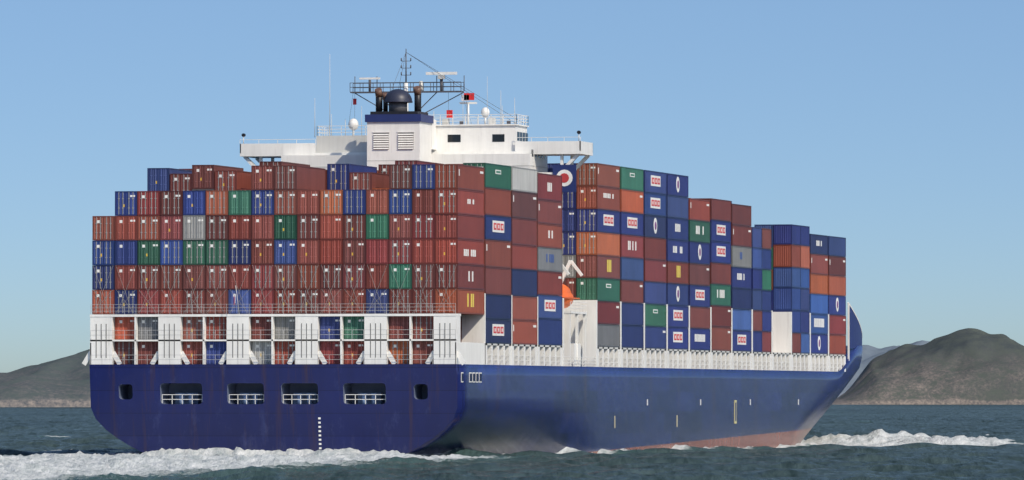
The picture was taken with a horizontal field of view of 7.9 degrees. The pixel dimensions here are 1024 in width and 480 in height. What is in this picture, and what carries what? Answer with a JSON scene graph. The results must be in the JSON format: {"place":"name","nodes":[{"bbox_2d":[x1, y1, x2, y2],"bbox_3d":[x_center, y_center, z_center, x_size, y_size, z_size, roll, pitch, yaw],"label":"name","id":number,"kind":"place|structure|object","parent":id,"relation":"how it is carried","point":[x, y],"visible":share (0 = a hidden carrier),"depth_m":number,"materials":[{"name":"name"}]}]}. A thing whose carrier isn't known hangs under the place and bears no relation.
{"place":"outdoors","nodes":[
{"label":"outdoors","id":0,"kind":"place"},
{"bbox_2d":[0,349,90,406],"bbox_3d":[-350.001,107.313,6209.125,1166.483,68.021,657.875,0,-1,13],"label":"hill","id":1,"kind":"structure","parent":0,"point":[63,382],"depth_m":6058.25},
{"bbox_2d":[0,405,1023,479],"bbox_3d":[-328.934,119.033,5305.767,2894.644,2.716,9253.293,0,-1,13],"label":"ocean","id":2,"kind":"structure","parent":0,"point":[912,442],"depth_m":741.86,"materials":[{"name":"liquid"}]},
{"bbox_2d":[0,0,1023,372],"label":"sky","id":3,"kind":"structure","parent":0,"point":[894,129],"materials":[{"name":"blue"}]},
{"bbox_2d":[837,340,929,397],"bbox_3d":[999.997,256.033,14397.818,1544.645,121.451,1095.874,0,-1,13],"label":"hill","id":4,"kind":"structure","parent":0,"point":[869,353],"depth_m":14224.11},
{"bbox_2d":[832,328,1023,404],"bbox_3d":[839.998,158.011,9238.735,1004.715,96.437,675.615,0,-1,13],"label":"hill","id":5,"kind":"structure","parent":0,"point":[970,366],"depth_m":9064.14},
{"label":"sea","id":6,"kind":"structure","parent":0,"visible":0},
{"bbox_2d":[89,346,862,454],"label":"hull","id":7,"kind":"object","parent":6,"relation":"on","point":[428,409],"visible":0.76,"depth_m":789.34,"materials":[{"name":"paint"}]},
{"bbox_2d":[82,264,845,448],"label":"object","id":8,"kind":"object","parent":7,"relation":"on","point":[473,347],"visible":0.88,"depth_m":788.60,"materials":[{"name":"paint"}]},
{"bbox_2d":[94,161,845,363],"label":"containers","id":9,"kind":"object","parent":8,"relation":"on","point":[499,253],"visible":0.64,"depth_m":801.43,"materials":[{"name":"metal"}]},
{"bbox_2d":[92,160,845,363],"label":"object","id":10,"kind":"object","parent":9,"relation":"attached to","point":[550,305],"visible":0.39,"depth_m":787.90,"materials":[{"name":"paint"}]},
{"bbox_2d":[240,52,861,366],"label":"superstructure","id":11,"kind":"object","parent":7,"relation":"on","point":[398,130],"visible":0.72,"depth_m":841.85,"materials":[{"name":"paint"}]}
]}

